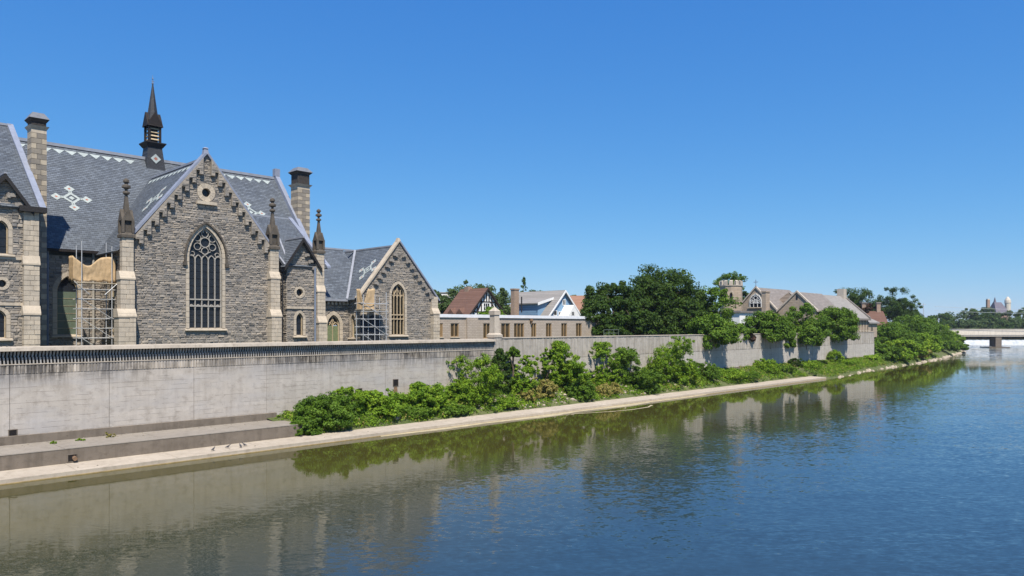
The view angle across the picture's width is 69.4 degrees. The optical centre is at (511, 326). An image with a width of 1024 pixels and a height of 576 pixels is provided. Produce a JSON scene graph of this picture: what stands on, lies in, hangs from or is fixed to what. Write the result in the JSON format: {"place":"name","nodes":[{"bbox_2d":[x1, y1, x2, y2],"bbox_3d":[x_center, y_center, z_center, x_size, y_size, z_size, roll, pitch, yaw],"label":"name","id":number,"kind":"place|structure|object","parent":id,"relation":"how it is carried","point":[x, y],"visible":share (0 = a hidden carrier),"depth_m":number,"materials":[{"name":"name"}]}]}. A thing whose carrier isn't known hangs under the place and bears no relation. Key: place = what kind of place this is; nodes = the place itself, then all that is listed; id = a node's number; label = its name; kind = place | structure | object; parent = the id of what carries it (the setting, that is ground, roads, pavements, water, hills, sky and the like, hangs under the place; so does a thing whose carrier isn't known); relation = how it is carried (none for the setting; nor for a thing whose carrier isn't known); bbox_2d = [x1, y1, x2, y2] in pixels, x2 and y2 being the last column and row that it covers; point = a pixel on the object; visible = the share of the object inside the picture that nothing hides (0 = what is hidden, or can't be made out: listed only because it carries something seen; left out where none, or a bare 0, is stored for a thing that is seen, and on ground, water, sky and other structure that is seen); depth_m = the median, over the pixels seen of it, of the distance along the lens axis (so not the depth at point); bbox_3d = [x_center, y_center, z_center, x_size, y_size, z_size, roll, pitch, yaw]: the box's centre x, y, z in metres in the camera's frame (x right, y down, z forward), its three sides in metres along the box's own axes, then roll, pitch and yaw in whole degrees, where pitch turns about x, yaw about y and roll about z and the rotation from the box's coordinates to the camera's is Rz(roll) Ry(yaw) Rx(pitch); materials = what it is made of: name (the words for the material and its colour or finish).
{"place":"outdoors","nodes":[
{"label":"outdoors","id":0,"kind":"place"},
{"bbox_2d":[0,412,302,470],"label":"river ledge","id":1,"kind":"object","parent":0,"point":[67,448],"visible":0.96,"depth_m":51.12,"materials":[{"name":"concrete"}]},
{"bbox_2d":[0,345,1023,575],"bbox_3d":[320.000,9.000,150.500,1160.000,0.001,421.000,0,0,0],"label":"river water","id":2,"kind":"structure","parent":0,"point":[917,469],"depth_m":38.88,"materials":[{"name":"liquid"}]},
{"bbox_2d":[0,376,825,484],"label":"river kerb","id":3,"kind":"structure","parent":2,"relation":"on","point":[59,471],"depth_m":56.88,"materials":[{"name":"concrete"}]},
{"bbox_2d":[381,394,705,436],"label":"silt shelf","id":4,"kind":"object","parent":2,"relation":"on","point":[548,415],"visible":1,"depth_m":75.28,"materials":[{"name":"beige soil"}]},
{"bbox_2d":[949,329,1023,346],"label":"road bridge","id":5,"kind":"structure","parent":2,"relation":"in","point":[995,337],"depth_m":316.80,"materials":[{"name":"concrete"}]},
{"bbox_2d":[0,0,1023,325],"label":"sky","id":6,"kind":"structure","parent":0,"point":[823,147],"materials":[{"name":"blue"}]},
{"bbox_2d":[267,343,960,435],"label":"river bank","id":7,"kind":"structure","parent":0,"point":[942,353],"depth_m":90.99,"materials":[{"name":"green plant"}]},
{"bbox_2d":[289,416,322,435],"bbox_3d":[-16.488,8.026,58.957,2.070,1.792,2.790,0,0,44],"label":"bank bush","id":8,"kind":"object","parent":7,"relation":"on","point":[306,428],"visible":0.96,"depth_m":58.51,"materials":[{"name":"green plant"}]},
{"bbox_2d":[292,389,361,428],"bbox_3d":[-15.434,6.835,61.529,5.025,3.225,5.590,0,0,3],"label":"bank bush","id":9,"kind":"object","parent":7,"relation":"on","point":[330,411],"visible":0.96,"depth_m":60.36,"materials":[{"name":"green plant"}]},
{"bbox_2d":[333,386,373,413],"bbox_3d":[-13.639,6.486,65.342,4.422,2.594,4.431,0,0,44],"label":"bank bush","id":10,"kind":"object","parent":7,"relation":"on","point":[361,397],"visible":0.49,"depth_m":64.17,"materials":[{"name":"green plant"}]},
{"bbox_2d":[364,388,408,417],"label":"bank bush","id":11,"kind":"object","parent":7,"relation":"on","point":[392,404],"visible":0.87,"depth_m":65.06,"materials":[{"name":"green plant"}]},
{"bbox_2d":[403,406,436,417],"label":"bank bush","id":12,"kind":"object","parent":7,"relation":"on","point":[414,412],"visible":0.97,"depth_m":67.04,"materials":[{"name":"green plant"}]},
{"bbox_2d":[404,381,449,411],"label":"bank bush","id":13,"kind":"object","parent":7,"relation":"on","point":[434,396],"visible":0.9,"depth_m":68.90,"materials":[{"name":"green plant"}]},
{"bbox_2d":[435,403,473,415],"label":"bank bush","id":14,"kind":"object","parent":7,"relation":"on","point":[463,409],"visible":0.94,"depth_m":69.79,"materials":[{"name":"green plant"}]},
{"bbox_2d":[444,383,472,402],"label":"bank bush","id":15,"kind":"object","parent":7,"relation":"on","point":[452,390],"visible":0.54,"depth_m":72.77,"materials":[{"name":"green plant"}]},
{"bbox_2d":[445,352,507,403],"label":"bank bush","id":16,"kind":"object","parent":7,"relation":"on","point":[481,389],"visible":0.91,"depth_m":73.79,"materials":[{"name":"green plant"}]},
{"bbox_2d":[490,348,512,394],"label":"bank bush","id":17,"kind":"object","parent":7,"relation":"on","point":[500,358],"visible":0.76,"depth_m":78.24,"materials":[{"name":"green plant"}]},
{"bbox_2d":[492,397,519,408],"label":"bank bush","id":18,"kind":"object","parent":7,"relation":"on","point":[509,402],"visible":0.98,"depth_m":75.08,"materials":[{"name":"green plant"}]},
{"bbox_2d":[505,346,520,376],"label":"tree","id":19,"kind":"object","parent":7,"relation":"on","point":[513,352],"visible":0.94,"depth_m":79.95,"materials":[{"name":"green plant"}]},
{"bbox_2d":[342,381,685,428],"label":"bank rubble","id":20,"kind":"object","parent":7,"relation":"on","point":[564,402],"visible":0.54,"depth_m":81.10,"materials":[{"name":"grey stone"}]},
{"bbox_2d":[505,354,540,396],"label":"bank bush","id":21,"kind":"object","parent":7,"relation":"on","point":[517,384],"visible":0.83,"depth_m":79.73,"materials":[{"name":"green plant"}]},
{"bbox_2d":[516,389,539,400],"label":"bank bush","id":22,"kind":"object","parent":7,"relation":"on","point":[528,395],"visible":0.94,"depth_m":78.42,"materials":[{"name":"beige plant"}]},
{"bbox_2d":[529,377,558,397],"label":"bank bush","id":23,"kind":"object","parent":7,"relation":"on","point":[551,388],"visible":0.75,"depth_m":80.82,"materials":[{"name":"beige plant"}]},
{"bbox_2d":[535,347,560,388],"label":"bank bush","id":24,"kind":"object","parent":7,"relation":"on","point":[551,376],"visible":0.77,"depth_m":83.53,"materials":[{"name":"green plant"}]},
{"bbox_2d":[548,340,592,394],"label":"bank bush","id":25,"kind":"object","parent":7,"relation":"on","point":[571,371],"visible":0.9,"depth_m":84.65,"materials":[{"name":"green plant"}]},
{"bbox_2d":[564,377,595,400],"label":"bank bush","id":26,"kind":"object","parent":7,"relation":"on","point":[582,390],"visible":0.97,"depth_m":83.88,"materials":[{"name":"green plant"}]},
{"bbox_2d":[589,341,625,384],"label":"bank bush","id":27,"kind":"object","parent":7,"relation":"on","point":[604,375],"visible":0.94,"depth_m":90.57,"materials":[{"name":"green plant"}]},
{"bbox_2d":[594,382,623,395],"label":"bank bush","id":28,"kind":"object","parent":7,"relation":"on","point":[612,388],"visible":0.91,"depth_m":87.84,"materials":[{"name":"beige plant"}]},
{"bbox_2d":[280,341,938,432],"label":"ground cover","id":29,"kind":"object","parent":7,"relation":"on","point":[390,419],"visible":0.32,"depth_m":91.68,"materials":[{"name":"green plant"}]},
{"bbox_2d":[606,346,657,388],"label":"bank bush","id":30,"kind":"object","parent":7,"relation":"on","point":[629,356],"visible":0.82,"depth_m":92.78,"materials":[{"name":"green plant"}]},
{"bbox_2d":[637,367,663,392],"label":"bank bush","id":31,"kind":"object","parent":7,"relation":"on","point":[653,374],"visible":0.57,"depth_m":93.33,"materials":[{"name":"green plant"}]},
{"bbox_2d":[646,336,694,384],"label":"bank bush","id":32,"kind":"object","parent":7,"relation":"on","point":[673,357],"visible":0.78,"depth_m":99.05,"materials":[{"name":"green plant"}]},
{"bbox_2d":[669,358,701,380],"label":"bank bush","id":33,"kind":"object","parent":7,"relation":"on","point":[689,365],"visible":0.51,"depth_m":101.25,"materials":[{"name":"green plant"}]},
{"bbox_2d":[502,332,873,386],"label":"board marked wall","id":34,"kind":"structure","parent":7,"relation":"on","point":[744,353],"depth_m":110.14,"materials":[{"name":"concrete"}]},
{"bbox_2d":[691,361,722,379],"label":"bank bush","id":35,"kind":"object","parent":7,"relation":"on","point":[712,371],"visible":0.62,"depth_m":105.84,"materials":[{"name":"green plant"}]},
{"bbox_2d":[718,368,747,379],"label":"bank bush","id":36,"kind":"object","parent":7,"relation":"on","point":[734,374],"visible":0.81,"depth_m":110.02,"materials":[{"name":"green plant"}]},
{"bbox_2d":[752,358,780,372],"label":"bank bush","id":37,"kind":"object","parent":7,"relation":"on","point":[764,365],"visible":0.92,"depth_m":121.17,"materials":[{"name":"green plant"}]},
{"bbox_2d":[802,359,823,368],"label":"bank bush","id":38,"kind":"object","parent":7,"relation":"on","point":[813,364],"visible":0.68,"depth_m":131.12,"materials":[{"name":"green plant"}]},
{"bbox_2d":[826,349,843,363],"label":"bank bush","id":39,"kind":"object","parent":7,"relation":"on","point":[832,355],"visible":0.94,"depth_m":143.54,"materials":[{"name":"green plant"}]},
{"bbox_2d":[874,326,900,341],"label":"bank tree","id":40,"kind":"object","parent":7,"relation":"on","point":[893,334],"visible":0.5,"depth_m":188.30,"materials":[{"name":"green plant"}]},
{"bbox_2d":[874,346,905,359],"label":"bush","id":41,"kind":"object","parent":7,"relation":"on","point":[893,352],"visible":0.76,"depth_m":166.55,"materials":[{"name":"green plant"}]},
{"bbox_2d":[877,321,922,344],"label":"bank tree","id":42,"kind":"object","parent":7,"relation":"on","point":[904,334],"visible":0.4,"depth_m":192.12,"materials":[{"name":"green plant"}]},
{"bbox_2d":[838,350,965,376],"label":"shore stones","id":43,"kind":"object","parent":7,"relation":"on","point":[945,356],"visible":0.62,"depth_m":187.96,"materials":[{"name":"grey stone"}]},
{"bbox_2d":[883,338,929,356],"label":"bank tree","id":44,"kind":"object","parent":7,"relation":"on","point":[912,347],"visible":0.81,"depth_m":181.92,"materials":[{"name":"green plant"}]},
{"bbox_2d":[892,313,935,335],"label":"bank tree","id":45,"kind":"object","parent":7,"relation":"on","point":[918,322],"visible":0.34,"depth_m":214.41,"materials":[{"name":"green plant"}]},
{"bbox_2d":[916,332,943,352],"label":"bank tree","id":46,"kind":"object","parent":7,"relation":"on","point":[933,341],"visible":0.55,"depth_m":201.88,"materials":[{"name":"green plant"}]},
{"bbox_2d":[908,316,954,340],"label":"bank tree","id":47,"kind":"object","parent":7,"relation":"on","point":[946,333],"visible":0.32,"depth_m":234.08,"materials":[{"name":"green plant"}]},
{"bbox_2d":[938,339,959,350],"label":"bank tree","id":48,"kind":"object","parent":7,"relation":"on","point":[949,345],"visible":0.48,"depth_m":224.26,"materials":[{"name":"green plant"}]},
{"bbox_2d":[963,340,1023,344],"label":"weir water","id":49,"kind":"structure","parent":0,"point":[986,342],"depth_m":360.87,"materials":[{"name":"white liquid"}]},
{"bbox_2d":[963,336,1023,339],"bbox_3d":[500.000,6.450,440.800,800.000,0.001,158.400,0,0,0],"label":"upstream water","id":50,"kind":"structure","parent":0,"point":[987,337],"depth_m":429.56,"materials":[{"name":"liquid"}]},
{"bbox_3d":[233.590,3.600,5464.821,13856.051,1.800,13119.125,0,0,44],"label":"ground","id":51,"kind":"structure","parent":0,"visible":0},
{"bbox_2d":[70,241,116,344],"bbox_3d":[-33.824,-2.117,59.754,1.700,9.634,3.238,0,0,44],"label":"scaffold","id":52,"kind":"object","parent":51,"relation":"on","point":[81,308],"visible":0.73,"depth_m":59.47,"materials":[{"name":"grey metal"}]},
{"bbox_2d":[69,256,115,282],"bbox_3d":[-33.831,-4.563,59.653,1.154,2.145,3.156,0,0,44],"label":"debris net","id":53,"kind":"object","parent":52,"relation":"attached to","point":[99,270],"visible":1,"depth_m":59.29,"materials":[{"name":"beige fabric"}]},
{"bbox_2d":[0,75,439,346],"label":"stone church","id":54,"kind":"structure","parent":51,"relation":"on","point":[206,248],"depth_m":64.37,"materials":[{"name":"stone"}]},
{"bbox_2d":[0,306,12,340],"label":"arched window","id":55,"kind":"structure","parent":54,"relation":"in","point":[2,317],"depth_m":53.10,"materials":[{"name":"stone"}]},
{"bbox_2d":[0,217,14,256],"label":"arched window","id":56,"kind":"structure","parent":54,"relation":"in","point":[6,244],"depth_m":53.18,"materials":[{"name":"stone"}]},
{"bbox_2d":[51,272,84,336],"bbox_3d":[-37.119,-1.825,61.719,0.540,5.450,2.440,0,0,44],"label":"arched window","id":57,"kind":"structure","parent":54,"relation":"in","point":[63,306],"depth_m":61.79,"materials":[{"name":"stone"}]},
{"bbox_2d":[108,282,115,338],"bbox_3d":[-33.183,-1.652,61.411,2.000,5.304,0.540,0,0,44],"label":"arched window","id":58,"kind":"structure","parent":54,"relation":"in","point":[113,291],"depth_m":61.88,"materials":[{"name":"stone"}]},
{"bbox_2d":[183,222,228,330],"bbox_3d":[-26.262,-4.299,63.380,0.540,9.327,3.920,0,0,44],"label":"arched window","id":59,"kind":"structure","parent":54,"relation":"in","point":[202,251],"depth_m":63.55,"materials":[{"name":"glass"}]},
{"bbox_2d":[196,183,216,205],"bbox_3d":[-26.234,-11.323,63.378,0.580,1.810,1.700,0,0,44],"label":"round window","id":60,"kind":"structure","parent":54,"relation":"in","point":[203,193],"depth_m":63.41,"materials":[{"name":"stone"}]},
{"bbox_2d":[292,310,307,337],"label":"arched window","id":61,"kind":"structure","parent":54,"relation":"in","point":[298,327],"depth_m":71.03,"materials":[{"name":"stone"}]},
{"bbox_2d":[326,311,342,340],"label":"arched doorway","id":62,"kind":"structure","parent":54,"relation":"in","point":[332,331],"depth_m":75.23,"materials":[{"name":"wood"}]},
{"bbox_2d":[347,312,355,338],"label":"arched window","id":63,"kind":"structure","parent":54,"relation":"in","point":[353,334],"depth_m":75.93,"materials":[{"name":"stone"}]},
{"bbox_2d":[389,281,408,336],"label":"arched window","id":64,"kind":"structure","parent":54,"relation":"in","point":[396,296],"depth_m":78.05,"materials":[{"name":"stone"}]},
{"bbox_2d":[0,339,495,436],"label":"river wall","id":65,"kind":"structure","parent":51,"relation":"on","point":[46,389],"depth_m":56.76,"materials":[{"name":"concrete"}]},
{"bbox_2d":[354,291,387,340],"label":"scaffold","id":66,"kind":"object","parent":51,"relation":"on","point":[368,318],"visible":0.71,"depth_m":74.21,"materials":[{"name":"grey metal"}]},
{"bbox_2d":[356,288,374,310],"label":"debris net","id":67,"kind":"object","parent":66,"relation":"attached to","point":[370,296],"visible":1,"depth_m":73.72,"materials":[{"name":"beige fabric"}]},
{"bbox_2d":[360,315,380,340],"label":"dark sheeting","id":68,"kind":"object","parent":66,"relation":"hanging from","point":[373,330],"visible":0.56,"depth_m":75.14,"materials":[{"name":"plastic"}]},
{"bbox_2d":[434,289,449,313],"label":"broadleaf tree","id":69,"kind":"object","parent":51,"relation":"on","point":[443,305],"visible":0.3,"depth_m":141.51,"materials":[{"name":"green plant"}]},
{"bbox_2d":[446,280,483,302],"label":"broadleaf tree","id":70,"kind":"object","parent":51,"relation":"on","point":[453,292],"visible":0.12,"depth_m":148.10,"materials":[{"name":"green plant"}]},
{"bbox_2d":[443,287,505,314],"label":"half timbered house","id":71,"kind":"structure","parent":51,"relation":"on","point":[470,300],"depth_m":130.16,"materials":[{"name":"brown"}]},
{"bbox_2d":[477,284,510,305],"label":"broadleaf tree","id":72,"kind":"object","parent":51,"relation":"on","point":[506,300],"visible":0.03,"depth_m":144.25,"materials":[{"name":"green plant"}]},
{"bbox_2d":[487,307,502,355],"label":"concrete pillar","id":73,"kind":"structure","parent":51,"relation":"on","point":[494,327],"depth_m":80.08,"materials":[{"name":"beige concrete"}]},
{"bbox_2d":[492,288,510,314],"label":"broadleaf tree","id":74,"kind":"object","parent":51,"relation":"on","point":[506,309],"visible":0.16,"depth_m":140.86,"materials":[{"name":"green plant"}]},
{"bbox_2d":[439,314,596,338],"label":"flat roofed hall","id":75,"kind":"structure","parent":51,"relation":"on","point":[462,326],"depth_m":92.59,"materials":[{"name":"beige brick"}]},
{"bbox_2d":[514,323,523,336],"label":"window","id":76,"kind":"structure","parent":75,"relation":"in","point":[518,327],"depth_m":92.98,"materials":[{"name":"beige wood"}]},
{"bbox_2d":[509,288,580,315],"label":"grey roofed house","id":77,"kind":"structure","parent":51,"relation":"on","point":[551,303],"depth_m":134.89,"materials":[{"name":"blue"}]},
{"bbox_2d":[579,285,597,327],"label":"tree","id":78,"kind":"object","parent":51,"relation":"on","point":[588,300],"visible":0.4,"depth_m":104.60,"materials":[{"name":"green plant"}]},
{"bbox_2d":[580,300,624,335],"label":"broadleaf tree","id":79,"kind":"object","parent":51,"relation":"on","point":[609,323],"visible":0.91,"depth_m":102.63,"materials":[{"name":"green plant"}]},
{"bbox_2d":[584,280,638,332],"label":"broadleaf tree","id":80,"kind":"object","parent":51,"relation":"on","point":[604,293],"visible":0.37,"depth_m":114.64,"materials":[{"name":"green plant"}]},
{"bbox_2d":[619,299,662,334],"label":"broadleaf tree","id":81,"kind":"object","parent":51,"relation":"on","point":[636,321],"visible":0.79,"depth_m":108.88,"materials":[{"name":"green plant"}]},
{"bbox_2d":[620,263,705,334],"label":"broadleaf tree","id":82,"kind":"object","parent":51,"relation":"on","point":[659,292],"visible":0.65,"depth_m":118.17,"materials":[{"name":"green plant"}]},
{"bbox_2d":[659,302,709,334],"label":"broadleaf tree","id":83,"kind":"object","parent":51,"relation":"on","point":[698,311],"visible":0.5,"depth_m":116.68,"materials":[{"name":"green plant"}]},
{"bbox_2d":[685,290,719,316],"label":"broadleaf tree","id":84,"kind":"object","parent":51,"relation":"on","point":[712,307],"visible":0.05,"depth_m":122.39,"materials":[{"name":"green plant"}]},
{"bbox_2d":[684,312,741,349],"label":"broadleaf tree","id":85,"kind":"object","parent":51,"relation":"on","point":[715,326],"visible":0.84,"depth_m":111.33,"materials":[{"name":"green plant"}]},
{"bbox_2d":[693,285,741,329],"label":"broadleaf tree","id":86,"kind":"object","parent":51,"relation":"on","point":[725,313],"visible":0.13,"depth_m":122.44,"materials":[{"name":"green plant"}]},
{"bbox_2d":[712,271,746,290],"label":"broadleaf tree","id":87,"kind":"object","parent":51,"relation":"on","point":[734,276],"visible":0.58,"depth_m":187.61,"materials":[{"name":"green plant"}]},
{"bbox_2d":[732,323,754,340],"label":"broadleaf tree","id":88,"kind":"object","parent":51,"relation":"on","point":[743,329],"visible":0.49,"depth_m":120.62,"materials":[{"name":"green plant"}]},
{"bbox_2d":[741,310,798,348],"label":"broadleaf tree","id":89,"kind":"object","parent":51,"relation":"on","point":[770,326],"visible":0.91,"depth_m":124.64,"materials":[{"name":"green plant"}]},
{"bbox_2d":[718,280,879,336],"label":"buff stone church","id":90,"kind":"structure","parent":51,"relation":"on","point":[780,301],"depth_m":158.82,"materials":[{"name":"beige"}]},
{"bbox_2d":[748,293,761,307],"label":"arched window","id":91,"kind":"structure","parent":90,"relation":"in","point":[755,301],"depth_m":161.92,"materials":[{"name":"stone"}]},
{"bbox_2d":[785,302,831,348],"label":"broadleaf tree","id":92,"kind":"object","parent":51,"relation":"on","point":[811,330],"visible":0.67,"depth_m":135.58,"materials":[{"name":"green plant"}]},
{"bbox_2d":[818,306,860,342],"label":"broadleaf tree","id":93,"kind":"object","parent":51,"relation":"on","point":[844,325],"visible":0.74,"depth_m":146.30,"materials":[{"name":"green plant"}]},
{"bbox_2d":[833,287,876,310],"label":"broadleaf tree","id":94,"kind":"object","parent":51,"relation":"on","point":[855,297],"visible":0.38,"depth_m":236.56,"materials":[{"name":"green plant"}]},
{"bbox_2d":[860,302,887,326],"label":"red roofed house","id":95,"kind":"structure","parent":51,"relation":"on","point":[878,314],"depth_m":204.08,"materials":[{"name":"brown brick"}]},
{"bbox_2d":[873,287,915,321],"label":"broadleaf tree","id":96,"kind":"object","parent":51,"relation":"on","point":[894,308],"visible":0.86,"depth_m":251.71,"materials":[{"name":"green plant"}]},
{"bbox_2d":[928,313,953,323],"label":"tree","id":97,"kind":"object","parent":51,"relation":"on","point":[945,318],"visible":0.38,"depth_m":462.58,"materials":[{"name":"green plant"}]},
{"bbox_2d":[950,319,981,328],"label":"tree","id":98,"kind":"object","parent":51,"relation":"on","point":[970,324],"visible":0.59,"depth_m":439.92,"materials":[{"name":"green plant"}]},
{"bbox_2d":[955,308,980,320],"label":"tree","id":99,"kind":"object","parent":51,"relation":"on","point":[967,313],"visible":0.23,"depth_m":473.64,"materials":[{"name":"green plant"}]},
{"bbox_2d":[964,318,998,328],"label":"tree","id":100,"kind":"object","parent":51,"relation":"on","point":[984,322],"visible":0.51,"depth_m":440.50,"materials":[{"name":"green plant"}]},
{"bbox_2d":[968,310,998,324],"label":"tree","id":101,"kind":"object","parent":51,"relation":"on","point":[984,316],"visible":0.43,"depth_m":464.01,"materials":[{"name":"green plant"}]},
{"bbox_2d":[986,296,1010,319],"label":"tower house","id":102,"kind":"structure","parent":51,"relation":"on","point":[999,307],"depth_m":702.92,"materials":[{"name":"grey brick"}]},
{"bbox_2d":[985,320,1014,328],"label":"tree","id":103,"kind":"object","parent":51,"relation":"on","point":[1003,325],"visible":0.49,"depth_m":438.31,"materials":[{"name":"green plant"}]},
{"bbox_2d":[999,317,1023,328],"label":"tree","id":104,"kind":"object","parent":51,"relation":"on","point":[1018,323],"visible":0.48,"depth_m":440.82,"materials":[{"name":"green plant"}]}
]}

